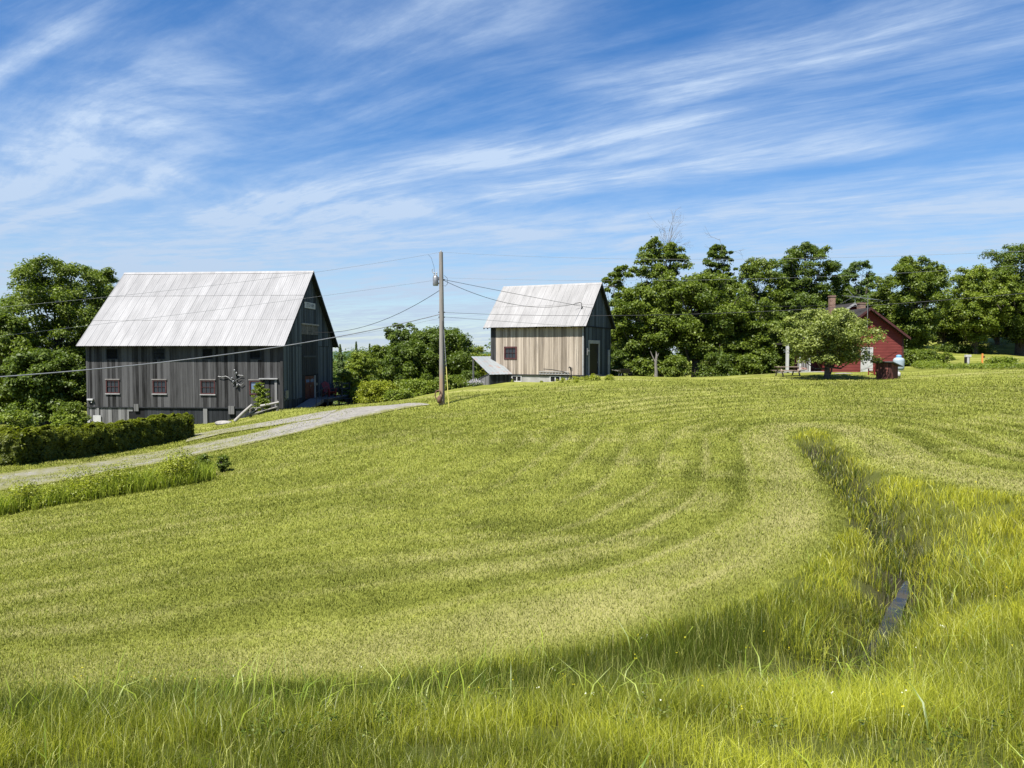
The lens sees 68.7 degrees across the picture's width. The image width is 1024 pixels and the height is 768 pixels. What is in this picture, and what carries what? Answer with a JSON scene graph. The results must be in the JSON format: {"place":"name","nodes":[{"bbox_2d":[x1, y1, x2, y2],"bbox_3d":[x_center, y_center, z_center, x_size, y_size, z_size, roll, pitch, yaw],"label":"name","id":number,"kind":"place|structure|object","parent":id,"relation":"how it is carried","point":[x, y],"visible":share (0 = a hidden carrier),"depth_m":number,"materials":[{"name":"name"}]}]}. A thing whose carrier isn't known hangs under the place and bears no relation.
{"place":"outdoors","nodes":[
{"label":"outdoors","id":0,"kind":"place"},
{"bbox_2d":[0,457,219,515],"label":"roadside grass","id":1,"kind":"structure","parent":0,"point":[207,471],"depth_m":23.10,"materials":[{"name":"green plant"}]},
{"bbox_2d":[0,403,428,489],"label":"gravel road","id":2,"kind":"structure","parent":0,"point":[338,418],"depth_m":36.60,"materials":[{"name":"grey gravel"}]},
{"bbox_2d":[186,409,337,441],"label":"barn path","id":3,"kind":"structure","parent":0,"point":[246,427],"depth_m":46.51,"materials":[{"name":"grey gravel"}]},
{"bbox_2d":[0,427,1023,767],"bbox_3d":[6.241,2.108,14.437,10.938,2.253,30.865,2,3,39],"label":"meadow grass","id":4,"kind":"structure","parent":0,"point":[78,727],"depth_m":5.22,"materials":[{"name":"green plant"}]},
{"bbox_2d":[0,336,1023,767],"bbox_3d":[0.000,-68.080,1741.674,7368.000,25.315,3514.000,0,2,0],"label":"ground","id":5,"kind":"structure","parent":0,"point":[1004,348],"depth_m":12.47,"materials":[{"name":"green plant"}]},
{"bbox_2d":[0,309,38,423],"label":"maple tree","id":6,"kind":"object","parent":5,"relation":"on","point":[11,324],"visible":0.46,"depth_m":59.09,"materials":[{"name":"green plant"}]},
{"bbox_2d":[0,409,38,428],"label":"bush","id":7,"kind":"object","parent":5,"relation":"on","point":[10,417],"visible":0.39,"depth_m":39.91,"materials":[{"name":"green plant"}]},
{"bbox_2d":[0,427,39,465],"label":"bush","id":8,"kind":"object","parent":5,"relation":"on","point":[13,449],"visible":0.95,"depth_m":34.26,"materials":[{"name":"green plant"}]},
{"bbox_2d":[0,346,86,423],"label":"leafy tree","id":9,"kind":"object","parent":5,"relation":"on","point":[39,396],"visible":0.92,"depth_m":56.50,"materials":[{"name":"green plant"}]},
{"bbox_2d":[0,253,109,417],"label":"maple tree","id":10,"kind":"object","parent":5,"relation":"on","point":[36,289],"visible":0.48,"depth_m":64.29,"materials":[{"name":"green plant"}]},
{"bbox_2d":[48,413,83,427],"bbox_3d":[-25.222,2.912,42.104,2.111,2.598,2.254,0,2,0],"label":"bush","id":11,"kind":"object","parent":5,"relation":"on","point":[68,419],"visible":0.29,"depth_m":41.97,"materials":[{"name":"green plant"}]},
{"bbox_2d":[50,400,91,427],"bbox_3d":[-30.533,2.473,52.032,2.478,2.666,2.508,0,2,0],"label":"bush","id":12,"kind":"object","parent":5,"relation":"on","point":[75,407],"visible":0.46,"depth_m":51.95,"materials":[{"name":"green plant"}]},
{"bbox_2d":[63,265,118,350],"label":"maple tree","id":13,"kind":"object","parent":5,"relation":"on","point":[107,272],"visible":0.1,"depth_m":77.19,"materials":[{"name":"green plant"}]},
{"bbox_2d":[0,412,194,463],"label":"clipped hedge","id":14,"kind":"object","parent":5,"relation":"on","point":[62,441],"visible":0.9,"depth_m":39.80,"materials":[{"name":"green plant"}]},
{"bbox_2d":[0,447,223,512],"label":"roadside weeds","id":15,"kind":"object","parent":5,"relation":"on","point":[183,463],"visible":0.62,"depth_m":23.16,"materials":[{"name":"green plant"}]},
{"bbox_2d":[193,453,214,469],"bbox_3d":[-10.634,3.009,25.961,0.723,1.226,0.857,-2,3,-44],"label":"bush","id":16,"kind":"object","parent":5,"relation":"on","point":[204,458],"visible":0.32,"depth_m":25.81,"materials":[{"name":"green plant"}]},
{"bbox_2d":[76,271,338,423],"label":"barn","id":17,"kind":"structure","parent":5,"relation":"on","point":[214,389],"depth_m":56.25,"materials":[{"name":"grey wood"}]},
{"bbox_2d":[105,348,118,359],"bbox_3d":[-29.944,-2.254,56.107,1.011,0.863,0.105,0,2,5],"label":"window","id":18,"kind":"structure","parent":17,"relation":"in","point":[116,358],"depth_m":56.11,"materials":[{"name":"black glass"}]},
{"bbox_2d":[105,379,119,393],"bbox_3d":[-29.944,0.194,56.151,1.161,1.160,0.150,0,2,5],"label":"window","id":19,"kind":"structure","parent":17,"relation":"in","point":[112,385],"depth_m":56.16,"materials":[{"name":"red paint"}]},
{"bbox_2d":[151,379,166,394],"bbox_3d":[-26.282,0.207,55.834,1.174,1.160,0.150,0,2,5],"label":"window","id":20,"kind":"structure","parent":17,"relation":"in","point":[159,386],"depth_m":55.85,"materials":[{"name":"red paint"}]},
{"bbox_2d":[153,348,164,359],"bbox_3d":[-26.278,-2.241,55.786,0.974,0.858,0.105,0,2,5],"label":"window","id":21,"kind":"structure","parent":17,"relation":"in","point":[156,357],"depth_m":55.80,"materials":[{"name":"black glass"}]},
{"bbox_2d":[199,379,215,394],"bbox_3d":[-22.548,0.233,55.509,1.211,1.184,0.150,0,2,5],"label":"window","id":22,"kind":"structure","parent":17,"relation":"in","point":[207,386],"depth_m":55.54,"materials":[{"name":"red paint"}]},
{"bbox_2d":[202,348,212,359],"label":"window","id":23,"kind":"structure","parent":17,"relation":"in","point":[202,348],"depth_m":55.44,"materials":[{"name":"black glass"}]},
{"bbox_2d":[249,348,260,359],"bbox_3d":[-18.895,-2.215,55.139,0.952,0.848,0.105,0,2,5],"label":"window","id":24,"kind":"structure","parent":17,"relation":"in","point":[258,358],"depth_m":55.13,"materials":[{"name":"black glass"}]},
{"bbox_2d":[248,379,262,394],"bbox_3d":[-18.867,0.220,55.196,1.125,1.133,0.130,0,2,5],"label":"window","id":25,"kind":"structure","parent":17,"relation":"in","point":[252,382],"depth_m":55.20,"materials":[{"name":"red paint"}]},
{"bbox_2d":[259,378,277,407],"bbox_3d":[-17.870,0.691,55.048,1.411,2.234,0.220,0,2,5],"label":"door","id":26,"kind":"structure","parent":17,"relation":"in","point":[272,385],"depth_m":55.09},
{"bbox_2d":[305,376,313,398],"bbox_3d":[-16.355,0.255,60.557,0.110,1.783,1.967,0,2,5],"label":"door","id":27,"kind":"structure","parent":17,"relation":"in","point":[309,380],"depth_m":60.49,"materials":[{"name":"red paint"}]},
{"bbox_2d":[302,335,317,374],"bbox_3d":[-16.343,-2.338,60.640,0.085,3.244,3.739,0,2,5],"label":"hay door","id":28,"kind":"structure","parent":17,"relation":"in","point":[309,350],"depth_m":60.52,"materials":[{"name":"grey wood"}]},
{"bbox_2d":[216,455,232,471],"bbox_3d":[-10.279,3.033,26.745,0.586,1.024,0.604,0,2,0],"label":"bush","id":29,"kind":"object","parent":5,"relation":"on","point":[223,463],"visible":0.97,"depth_m":26.65,"materials":[{"name":"green plant"}]},
{"bbox_2d":[234,400,278,421],"bbox_3d":[-18.288,1.935,53.704,3.174,1.564,0.571,0,2,-8],"label":"rail fence","id":30,"kind":"object","parent":5,"relation":"on","point":[243,412],"visible":0.91,"depth_m":53.64,"materials":[{"name":"grey wood"}]},
{"bbox_2d":[250,382,271,413],"bbox_3d":[-18.099,1.204,54.008,1.702,2.720,0.983,0,2,0],"label":"climbing shrub","id":31,"kind":"object","parent":5,"relation":"on","point":[260,390],"visible":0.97,"depth_m":53.85,"materials":[{"name":"green plant"}]},
{"bbox_2d":[295,383,349,408],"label":"deck","id":32,"kind":"structure","parent":5,"relation":"on","point":[314,402],"depth_m":60.46,"materials":[{"name":"wood"}]},
{"bbox_2d":[321,381,336,396],"bbox_3d":[-15.401,0.420,63.022,1.023,1.298,0.989,2,3,35],"label":"garden chair","id":33,"kind":"object","parent":32,"relation":"on","point":[326,384],"visible":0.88,"depth_m":63.07,"materials":[{"name":"red plastic"}]},
{"bbox_2d":[331,382,340,395],"bbox_3d":[-15.099,0.447,64.419,0.860,1.129,0.889,-2,3,-35],"label":"garden chair","id":34,"kind":"object","parent":32,"relation":"on","point":[336,386],"visible":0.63,"depth_m":64.64,"materials":[{"name":"metal"}]},
{"bbox_2d":[333,344,346,403],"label":"spruce tree","id":35,"kind":"object","parent":5,"relation":"on","point":[341,363],"visible":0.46,"depth_m":85.73,"materials":[{"name":"green plant"}]},
{"bbox_2d":[333,369,362,401],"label":"birch tree","id":36,"kind":"object","parent":5,"relation":"on","point":[344,376],"visible":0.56,"depth_m":67.58,"materials":[{"name":"green plant"}]},
{"bbox_2d":[347,387,368,402],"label":"bush","id":37,"kind":"object","parent":5,"relation":"on","point":[352,394],"visible":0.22,"depth_m":65.33,"materials":[{"name":"green plant"}]},
{"bbox_2d":[336,350,382,402],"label":"tree","id":38,"kind":"object","parent":5,"relation":"on","point":[358,363],"visible":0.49,"depth_m":72.52,"materials":[{"name":"green plant"}]},
{"bbox_2d":[353,379,399,403],"bbox_3d":[-11.396,0.735,63.279,4.305,2.374,4.605,0,2,0],"label":"bush","id":39,"kind":"object","parent":5,"relation":"on","point":[372,391],"visible":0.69,"depth_m":62.10,"materials":[{"name":"green plant"}]},
{"bbox_2d":[363,344,389,381],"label":"leafy tree","id":40,"kind":"object","parent":5,"relation":"on","point":[377,354],"visible":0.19,"depth_m":80.99,"materials":[{"name":"green plant"}]},
{"bbox_2d":[382,388,416,401],"bbox_3d":[-8.989,1.017,60.151,2.788,1.397,2.705,0,2,0],"label":"bush","id":41,"kind":"object","parent":5,"relation":"on","point":[396,394],"visible":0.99,"depth_m":59.49,"materials":[{"name":"green plant"}]},
{"bbox_2d":[379,322,420,354],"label":"leafy tree","id":42,"kind":"object","parent":5,"relation":"on","point":[395,334],"visible":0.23,"depth_m":84.87,"materials":[{"name":"green plant"}]},
{"bbox_2d":[369,339,447,392],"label":"leafy tree","id":43,"kind":"object","parent":5,"relation":"on","point":[403,361],"visible":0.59,"depth_m":75.41,"materials":[{"name":"green plant"}]},
{"bbox_2d":[391,377,435,396],"bbox_3d":[-8.420,0.424,64.013,4.208,2.094,4.179,-1,3,-30],"label":"bush","id":44,"kind":"object","parent":5,"relation":"on","point":[418,387],"visible":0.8,"depth_m":63.09,"materials":[{"name":"green plant"}]},
{"bbox_2d":[396,325,482,391],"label":"leafy tree","id":45,"kind":"object","parent":5,"relation":"on","point":[458,345],"visible":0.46,"depth_m":77.51,"materials":[{"name":"green plant"}]},
{"bbox_2d":[431,251,447,404],"bbox_3d":[-4.465,-3.256,45.405,0.973,9.657,0.642,2,3,33],"label":"utility pole","id":46,"kind":"object","parent":5,"relation":"on","point":[440,398],"visible":0.95,"depth_m":45.28,"materials":[{"name":"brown wood"}]},
{"bbox_2d":[4,280,433,335],"bbox_3d":[-13.688,-3.544,34.634,0.011,4.663,28.399,2,3,41],"label":"overhead line","id":47,"kind":"object","parent":46,"relation":"attached to","point":[202,311],"visible":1,"depth_m":33.88,"materials":[{"name":"black metal"}]},
{"bbox_2d":[0,314,439,376],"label":"overhead line","id":48,"kind":"object","parent":46,"relation":"attached to","point":[202,357],"visible":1,"depth_m":33.89,"materials":[{"name":"grey metal"}]},
{"bbox_2d":[6,252,439,306],"bbox_3d":[-13.585,-4.942,34.577,0.011,5.171,28.475,2,3,41],"label":"overhead line","id":49,"kind":"object","parent":46,"relation":"attached to","point":[203,286],"visible":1,"depth_m":33.79,"materials":[{"name":"black metal"}]},
{"bbox_2d":[308,291,437,332],"bbox_3d":[-10.230,-4.853,52.322,0.032,2.280,18.274,-2,3,-40],"label":"overhead line","id":50,"kind":"object","parent":46,"relation":"attached to","point":[376,322],"visible":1,"depth_m":51.29,"materials":[{"name":"black metal"}]},
{"bbox_2d":[448,280,589,307],"bbox_3d":[1.269,-6.228,53.048,0.026,0.823,18.874,2,3,35],"label":"overhead line","id":51,"kind":"object","parent":46,"relation":"attached to","point":[518,294],"visible":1,"depth_m":51.65,"materials":[{"name":"black metal"}]},
{"bbox_2d":[446,251,1015,258],"bbox_3d":[10.119,-6.731,37.506,32.586,1.837,0.011,1,3,28],"label":"overhead line","id":52,"kind":"object","parent":46,"relation":"attached to","point":[787,258],"visible":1,"depth_m":34.80,"materials":[{"name":"black metal"}]},
{"bbox_2d":[444,293,1023,315],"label":"overhead line","id":53,"kind":"object","parent":46,"relation":"attached to","point":[733,312],"visible":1,"depth_m":37.65,"materials":[{"name":"black metal"}]},
{"bbox_2d":[464,265,1017,280],"bbox_3d":[16.667,-7.039,45.499,41.695,1.544,0.011,0,2,-1],"label":"overhead line","id":54,"kind":"object","parent":46,"relation":"attached to","point":[722,279],"visible":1,"depth_m":45.43,"materials":[{"name":"black metal"}]},
{"bbox_2d":[433,374,468,390],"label":"bush","id":55,"kind":"object","parent":5,"relation":"on","point":[455,382],"visible":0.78,"depth_m":65.12,"materials":[{"name":"green plant"}]},
{"bbox_2d":[456,369,482,386],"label":"bush","id":56,"kind":"object","parent":5,"relation":"on","point":[467,375],"visible":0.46,"depth_m":67.58,"materials":[{"name":"green plant"}]},
{"bbox_2d":[461,378,482,385],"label":"flower clump","id":57,"kind":"object","parent":5,"relation":"on","point":[476,382],"visible":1,"depth_m":61.40,"materials":[{"name":"white plant"}]},
{"bbox_2d":[469,346,490,376],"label":"leafy tree","id":58,"kind":"object","parent":5,"relation":"on","point":[482,371],"visible":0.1,"depth_m":93.94,"materials":[{"name":"green plant"}]},
{"bbox_2d":[471,356,511,384],"bbox_3d":[-1.694,-0.695,62.433,2.340,3.223,2.620,-2,3,-38],"label":"lean to shed","id":59,"kind":"object","parent":5,"relation":"on","point":[498,373],"visible":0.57,"depth_m":61.86,"materials":[{"name":"metal"}]},
{"bbox_2d":[0,529,1023,767],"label":"sedge","id":60,"kind":"object","parent":5,"relation":"on","point":[433,670],"visible":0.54,"depth_m":6.11,"materials":[{"name":"green plant"}]},
{"bbox_2d":[22,575,1023,766],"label":"bank weeds","id":61,"kind":"object","parent":5,"relation":"on","point":[653,708],"visible":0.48,"depth_m":4.24,"materials":[{"name":"green plant"}]},
{"bbox_2d":[73,467,1022,714],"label":"meadow flowers","id":62,"kind":"object","parent":5,"relation":"on","point":[695,669],"visible":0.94,"depth_m":5.81,"materials":[{"name":"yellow plant"}]},
{"bbox_2d":[483,282,615,381],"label":"barn","id":63,"kind":"structure","parent":5,"relation":"on","point":[526,350],"depth_m":62.23,"materials":[{"name":"wood"}]},
{"bbox_2d":[504,347,516,358],"bbox_3d":[-0.120,-2.597,62.657,1.184,1.070,0.105,1,3,25],"label":"window","id":64,"kind":"structure","parent":63,"relation":"in","point":[509,352],"depth_m":62.67,"materials":[{"name":"grey glass"}]},
{"bbox_2d":[590,344,597,374],"bbox_3d":[6.748,-2.024,62.101,0.080,2.641,2.345,1,3,25],"label":"door","id":65,"kind":"structure","parent":63,"relation":"in","point":[593,347],"depth_m":62.32,"materials":[{"name":"wood"}]},
{"bbox_2d":[511,373,614,382],"bbox_3d":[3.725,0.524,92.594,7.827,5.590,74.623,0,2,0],"label":"foundation weeds","id":66,"kind":"object","parent":5,"relation":"on","point":[591,377],"visible":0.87,"depth_m":56.27,"materials":[{"name":"green plant"}]},
{"bbox_2d":[611,349,630,375],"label":"bush","id":67,"kind":"object","parent":5,"relation":"on","point":[620,362],"visible":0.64,"depth_m":68.50,"materials":[{"name":"green plant"}]},
{"bbox_2d":[601,265,643,359],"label":"maple tree","id":68,"kind":"object","parent":5,"relation":"on","point":[616,282],"visible":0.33,"depth_m":73.86,"materials":[{"name":"green plant"}]},
{"bbox_2d":[624,358,654,376],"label":"bush","id":69,"kind":"object","parent":5,"relation":"on","point":[639,367],"visible":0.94,"depth_m":65.44,"materials":[{"name":"green plant"}]},
{"bbox_2d":[333,321,960,394],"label":"woods","id":70,"kind":"object","parent":5,"relation":"on","point":[346,357],"visible":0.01,"depth_m":121.11,"materials":[{"name":"green plant"}]},
{"bbox_2d":[608,283,686,374],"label":"maple tree","id":71,"kind":"object","parent":5,"relation":"on","point":[640,330],"visible":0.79,"depth_m":69.11,"materials":[{"name":"green plant"}]},
{"bbox_2d":[650,351,658,376],"bbox_3d":[12.277,-1.556,64.537,0.718,2.612,0.372,1,2,18],"label":"snag","id":72,"kind":"object","parent":5,"relation":"on","point":[655,367],"visible":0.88,"depth_m":64.40,"materials":[{"name":"grey wood"}]},
{"bbox_2d":[627,209,694,376],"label":"maple tree","id":73,"kind":"object","parent":5,"relation":"on","point":[670,250],"visible":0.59,"depth_m":74.55,"materials":[{"name":"green plant"}]},
{"bbox_2d":[657,354,691,376],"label":"bush","id":74,"kind":"object","parent":5,"relation":"on","point":[672,365],"visible":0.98,"depth_m":66.16,"materials":[{"name":"green plant"}]},
{"bbox_2d":[649,270,756,376],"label":"maple tree","id":75,"kind":"object","parent":5,"relation":"on","point":[702,294],"visible":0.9,"depth_m":69.06,"materials":[{"name":"green plant"}]},
{"bbox_2d":[692,350,740,376],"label":"bush","id":76,"kind":"object","parent":5,"relation":"on","point":[719,365],"visible":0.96,"depth_m":67.31,"materials":[{"name":"green plant"}]},
{"bbox_2d":[702,229,743,350],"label":"maple tree","id":77,"kind":"object","parent":5,"relation":"on","point":[714,249],"visible":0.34,"depth_m":80.94,"materials":[{"name":"green plant"}]},
{"bbox_2d":[719,273,757,351],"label":"maple tree","id":78,"kind":"object","parent":5,"relation":"on","point":[740,281],"visible":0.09,"depth_m":87.44,"materials":[{"name":"green plant"}]},
{"bbox_2d":[728,353,763,374],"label":"bush","id":79,"kind":"object","parent":5,"relation":"on","point":[749,364],"visible":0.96,"depth_m":67.18,"materials":[{"name":"green plant"}]},
{"bbox_2d":[706,295,792,374],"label":"maple tree","id":80,"kind":"object","parent":5,"relation":"on","point":[759,340],"visible":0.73,"depth_m":69.09,"materials":[{"name":"green plant"}]},
{"bbox_2d":[721,257,797,348],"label":"maple tree","id":81,"kind":"object","parent":5,"relation":"on","point":[758,270],"visible":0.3,"depth_m":77.59,"materials":[{"name":"green plant"}]},
{"bbox_2d":[760,349,792,373],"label":"bush","id":82,"kind":"object","parent":5,"relation":"on","point":[770,364],"visible":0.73,"depth_m":68.20,"materials":[{"name":"green plant"}]},
{"bbox_2d":[771,366,804,376],"bbox_3d":[21.366,-0.974,58.004,1.900,0.748,1.630,0,2,-8],"label":"picnic table","id":83,"kind":"object","parent":5,"relation":"on","point":[792,371],"visible":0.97,"depth_m":57.77,"materials":[{"name":"grey wood"}]},
{"bbox_2d":[773,291,827,369],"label":"maple tree","id":84,"kind":"object","parent":5,"relation":"on","point":[796,303],"visible":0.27,"depth_m":75.53,"materials":[{"name":"green plant"}]},
{"bbox_2d":[772,241,844,319],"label":"maple tree","id":85,"kind":"object","parent":5,"relation":"on","point":[794,270],"visible":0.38,"depth_m":82.12,"materials":[{"name":"green plant"}]},
{"bbox_2d":[767,305,888,378],"bbox_3d":[22.354,-2.777,53.310,6.711,5.692,7.505,-1,3,-21],"label":"apple tree","id":86,"kind":"object","parent":5,"relation":"on","point":[820,341],"visible":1,"depth_m":52.62,"materials":[{"name":"green plant"}]},
{"bbox_2d":[815,274,858,304],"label":"maple tree","id":87,"kind":"object","parent":5,"relation":"on","point":[844,292],"visible":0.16,"depth_m":84.43,"materials":[{"name":"green plant"}]},
{"bbox_2d":[772,295,910,372],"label":"house","id":88,"kind":"structure","parent":5,"relation":"on","point":[893,347],"depth_m":63.93,"materials":[{"name":"red paint"}]},
{"bbox_2d":[862,348,871,371],"bbox_3d":[30.295,-2.048,63.942,0.857,1.980,0.085,0,2,0],"label":"door","id":89,"kind":"structure","parent":88,"relation":"in","point":[868,365],"depth_m":63.97,"materials":[{"name":"white paint"}]},
{"bbox_2d":[830,260,880,309],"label":"ash tree","id":90,"kind":"object","parent":5,"relation":"on","point":[852,268],"visible":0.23,"depth_m":88.81,"materials":[{"name":"green plant"}]},
{"bbox_2d":[857,274,895,313],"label":"maple tree","id":91,"kind":"object","parent":5,"relation":"on","point":[878,277],"visible":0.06,"depth_m":93.20,"materials":[{"name":"green plant"}]},
{"bbox_2d":[872,361,902,378],"bbox_3d":[26.561,-0.929,53.019,1.520,1.377,1.480,-2,3,-38],"label":"wooden box","id":92,"kind":"object","parent":5,"relation":"on","point":[886,369],"visible":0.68,"depth_m":52.62,"materials":[{"name":"brown wood"}]},
{"bbox_2d":[893,355,904,370],"bbox_3d":[31.749,-1.694,61.482,0.870,1.410,0.870,0,2,0],"label":"propane tank","id":93,"kind":"object","parent":5,"relation":"on","point":[899,359],"visible":0.75,"depth_m":61.14,"materials":[{"name":"metal"}]},
{"bbox_2d":[903,348,918,365],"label":"bush","id":94,"kind":"object","parent":5,"relation":"on","point":[906,351],"visible":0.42,"depth_m":75.40,"materials":[{"name":"green plant"}]},
{"bbox_2d":[866,255,957,349],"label":"maple tree","id":95,"kind":"object","parent":5,"relation":"on","point":[913,321],"visible":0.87,"depth_m":78.64,"materials":[{"name":"green plant"}]},
{"bbox_2d":[904,349,946,365],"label":"bush","id":96,"kind":"object","parent":5,"relation":"on","point":[924,354],"visible":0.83,"depth_m":74.27,"materials":[{"name":"green plant"}]},
{"bbox_2d":[936,352,955,362],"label":"bush","id":97,"kind":"object","parent":5,"relation":"on","point":[948,357],"visible":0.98,"depth_m":69.83,"materials":[{"name":"green plant"}]},
{"bbox_2d":[925,296,967,345],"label":"maple tree","id":98,"kind":"object","parent":5,"relation":"on","point":[947,336],"visible":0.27,"depth_m":95.09,"materials":[{"name":"green plant"}]},
{"bbox_2d":[926,339,997,352],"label":"bush","id":99,"kind":"object","parent":5,"relation":"on","point":[952,347],"visible":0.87,"depth_m":91.34,"materials":[{"name":"green plant"}]},
{"bbox_2d":[910,359,1023,369],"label":"garden plants","id":100,"kind":"object","parent":5,"relation":"on","point":[925,364],"visible":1,"depth_m":59.81,"materials":[{"name":"green plant"}]},
{"bbox_2d":[939,263,1023,353],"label":"maple tree","id":101,"kind":"object","parent":5,"relation":"on","point":[970,319],"visible":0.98,"depth_m":88.31,"materials":[{"name":"green plant"}]},
{"bbox_2d":[984,297,1003,344],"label":"maple tree","id":102,"kind":"object","parent":5,"relation":"on","point":[996,339],"visible":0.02,"depth_m":98.07,"materials":[{"name":"green plant"}]},
{"bbox_2d":[977,242,1023,355],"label":"maple tree","id":103,"kind":"object","parent":5,"relation":"on","point":[1013,327],"visible":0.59,"depth_m":90.79,"materials":[{"name":"green plant"}]},
{"bbox_2d":[984,356,1020,364],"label":"bush","id":104,"kind":"object","parent":5,"relation":"on","point":[998,359],"visible":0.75,"depth_m":65.47,"materials":[{"name":"green plant"}]},
{"bbox_2d":[0,0,1023,354],"label":"sky","id":105,"kind":"structure","parent":0,"point":[316,136],"materials":[{"name":"blue"}]},
{"bbox_2d":[613,369,631,375],"bbox_3d":[8.943,-0.930,60.474,1.684,0.586,0.720,-1,2,-20],"label":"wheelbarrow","id":106,"kind":"object","parent":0,"point":[627,371],"visible":0.91,"depth_m":60.27,"materials":[{"name":"metal"}]},
{"bbox_2d":[860,581,909,658],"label":"ditch water","id":107,"kind":"structure","parent":0,"point":[901,596],"depth_m":10.46,"materials":[{"name":"grey liquid"}]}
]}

